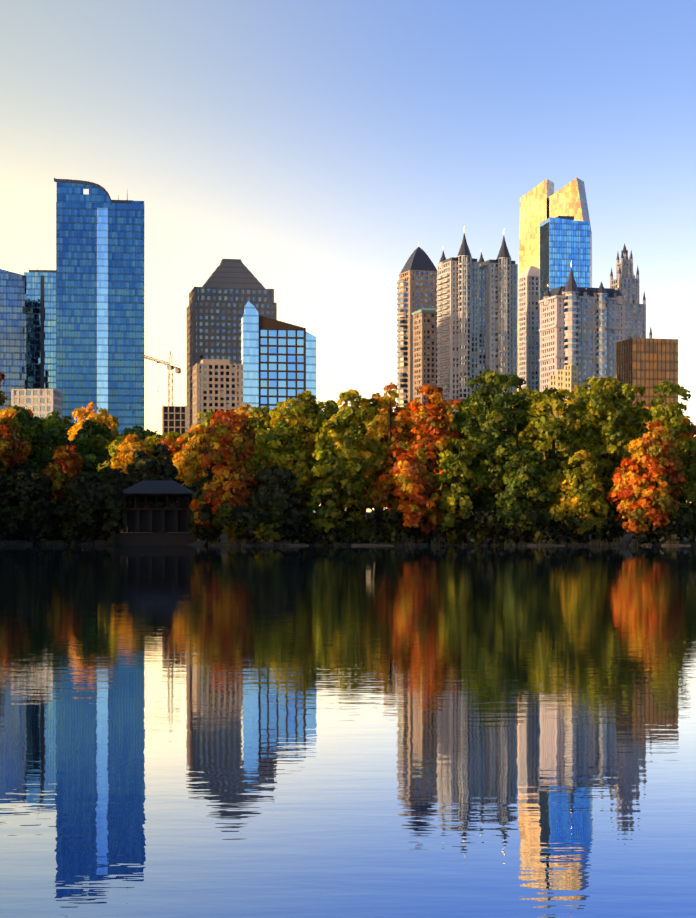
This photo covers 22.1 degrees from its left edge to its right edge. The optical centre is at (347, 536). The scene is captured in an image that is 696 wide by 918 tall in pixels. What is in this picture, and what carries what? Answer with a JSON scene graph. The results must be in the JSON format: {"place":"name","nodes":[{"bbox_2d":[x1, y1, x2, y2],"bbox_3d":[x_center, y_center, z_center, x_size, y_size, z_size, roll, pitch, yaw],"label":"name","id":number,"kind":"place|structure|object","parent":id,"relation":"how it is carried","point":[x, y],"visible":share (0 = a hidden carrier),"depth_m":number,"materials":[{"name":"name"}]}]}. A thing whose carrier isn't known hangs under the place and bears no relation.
{"place":"outdoors","nodes":[
{"label":"outdoors","id":0,"kind":"place"},
{"bbox_2d":[0,545,695,917],"bbox_3d":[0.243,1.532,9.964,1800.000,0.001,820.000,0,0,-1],"label":"lake water","id":1,"kind":"structure","parent":0,"point":[194,731],"depth_m":14.03,"materials":[{"name":"blue liquid"}]},
{"bbox_2d":[281,540,690,545],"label":"driftwood logs","id":2,"kind":"object","parent":1,"relation":"on","point":[677,544],"visible":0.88,"depth_m":293.90,"materials":[{"name":"brown wood"}]},
{"bbox_2d":[0,0,695,511],"label":"sky","id":3,"kind":"structure","parent":0,"point":[314,145],"materials":[{"name":"blue"}]},
{"bbox_2d":[40,510,695,545],"bbox_3d":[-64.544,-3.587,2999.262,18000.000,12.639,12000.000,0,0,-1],"label":"terrain","id":4,"kind":"structure","parent":0,"point":[224,537],"depth_m":299.82,"materials":[{"name":"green plant"}]},
{"bbox_2d":[0,269,25,408],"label":"tower","id":5,"kind":"structure","parent":4,"relation":"on","point":[13,327],"depth_m":1077.11,"materials":[{"name":"blue glass"}]},
{"bbox_2d":[11,389,61,418],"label":"building","id":6,"kind":"structure","parent":4,"relation":"on","point":[39,403],"depth_m":797.35,"materials":[{"name":"beige concrete"}]},
{"bbox_2d":[24,270,55,389],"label":"tower","id":7,"kind":"structure","parent":4,"relation":"on","point":[40,329],"depth_m":1145.72,"materials":[{"name":"blue glass"}]},
{"bbox_2d":[2,540,110,544],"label":"shore retaining wall","id":8,"kind":"structure","parent":4,"relation":"on","point":[97,542],"depth_m":322.19,"materials":[{"name":"stone"}]},
{"bbox_2d":[54,178,143,433],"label":"glass skyscraper","id":9,"kind":"structure","parent":4,"relation":"on","point":[99,296],"depth_m":996.78,"materials":[{"name":"blue glass"}]},
{"bbox_2d":[110,480,206,544],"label":"lake pavilion","id":10,"kind":"structure","parent":4,"relation":"on","point":[157,519],"depth_m":322.41,"materials":[{"name":"wood"}]},
{"bbox_2d":[142,351,180,405],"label":"tower crane","id":11,"kind":"object","parent":4,"relation":"on","point":[177,369],"visible":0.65,"depth_m":897.86,"materials":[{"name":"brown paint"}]},
{"bbox_2d":[162,406,186,436],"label":"building under construction","id":12,"kind":"structure","parent":4,"relation":"on","point":[174,418],"depth_m":878.77,"materials":[{"name":"black"}]},
{"bbox_2d":[193,359,240,427],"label":"office building","id":13,"kind":"structure","parent":4,"relation":"on","point":[216,384],"depth_m":984.22,"materials":[{"name":"concrete"}]},
{"bbox_2d":[186,259,276,436],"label":"skyscraper","id":14,"kind":"structure","parent":4,"relation":"on","point":[224,294],"depth_m":1049.44,"materials":[{"name":"grey stone"}]},
{"bbox_2d":[241,301,315,512],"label":"glass office building","id":15,"kind":"structure","parent":4,"relation":"on","point":[278,361],"depth_m":899.17,"materials":[{"name":"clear glass"}]},
{"bbox_2d":[0,369,695,545],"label":"tree foliage","id":16,"kind":"object","parent":4,"relation":"on","point":[514,433],"visible":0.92,"depth_m":300.51,"materials":[{"name":"green plant"}]},
{"bbox_2d":[0,542,695,545],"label":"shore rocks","id":17,"kind":"object","parent":4,"relation":"on","point":[348,544],"visible":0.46,"depth_m":295.62,"materials":[{"name":"stone"}]},
{"bbox_2d":[0,539,689,545],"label":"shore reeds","id":18,"kind":"object","parent":17,"relation":"on","point":[434,544],"visible":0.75,"depth_m":293.92,"materials":[{"name":"yellow"}]},
{"bbox_2d":[397,244,436,407],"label":"skyscraper","id":19,"kind":"structure","parent":4,"relation":"on","point":[417,285],"depth_m":1203.41,"materials":[{"name":"stone"}]},
{"bbox_2d":[412,308,436,410],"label":"high-rise building","id":20,"kind":"structure","parent":4,"relation":"on","point":[425,346],"depth_m":1151.94,"materials":[{"name":"beige concrete"}]},
{"bbox_2d":[437,229,517,414],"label":"high-rise building","id":21,"kind":"structure","parent":4,"relation":"on","point":[477,318],"depth_m":1103.06,"materials":[{"name":"beige stone"}]},
{"bbox_2d":[518,266,539,400],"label":"building","id":22,"kind":"structure","parent":4,"relation":"on","point":[528,325],"depth_m":1253.66,"materials":[{"name":"beige concrete"}]},
{"bbox_2d":[519,178,591,287],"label":"gold tower blades","id":23,"kind":"object","parent":4,"relation":"on","point":[541,202],"visible":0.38,"depth_m":1308.03,"materials":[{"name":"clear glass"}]},
{"bbox_2d":[550,365,577,420],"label":"building","id":24,"kind":"structure","parent":4,"relation":"on","point":[566,377],"depth_m":956.96,"materials":[{"name":"beige concrete"}]},
{"bbox_2d":[540,216,589,299],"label":"glass skyscraper","id":25,"kind":"structure","parent":4,"relation":"on","point":[564,241],"depth_m":1204.06,"materials":[{"name":"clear glass"}]},
{"bbox_2d":[539,261,626,416],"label":"high-rise building","id":26,"kind":"structure","parent":4,"relation":"on","point":[583,329],"depth_m":1003.14,"materials":[{"name":"stone"}]},
{"bbox_2d":[582,376,615,389],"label":"building","id":27,"kind":"structure","parent":4,"relation":"on","point":[585,380],"depth_m":959.72,"materials":[{"name":"grey concrete"}]},
{"bbox_2d":[610,243,651,339],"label":"spired skyscraper","id":28,"kind":"structure","parent":4,"relation":"on","point":[626,281],"depth_m":1262.55,"materials":[{"name":"grey stone"}]},
{"bbox_2d":[616,338,677,417],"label":"office building","id":29,"kind":"structure","parent":4,"relation":"on","point":[648,364],"depth_m":803.48,"materials":[{"name":"brown glass"}]}
]}

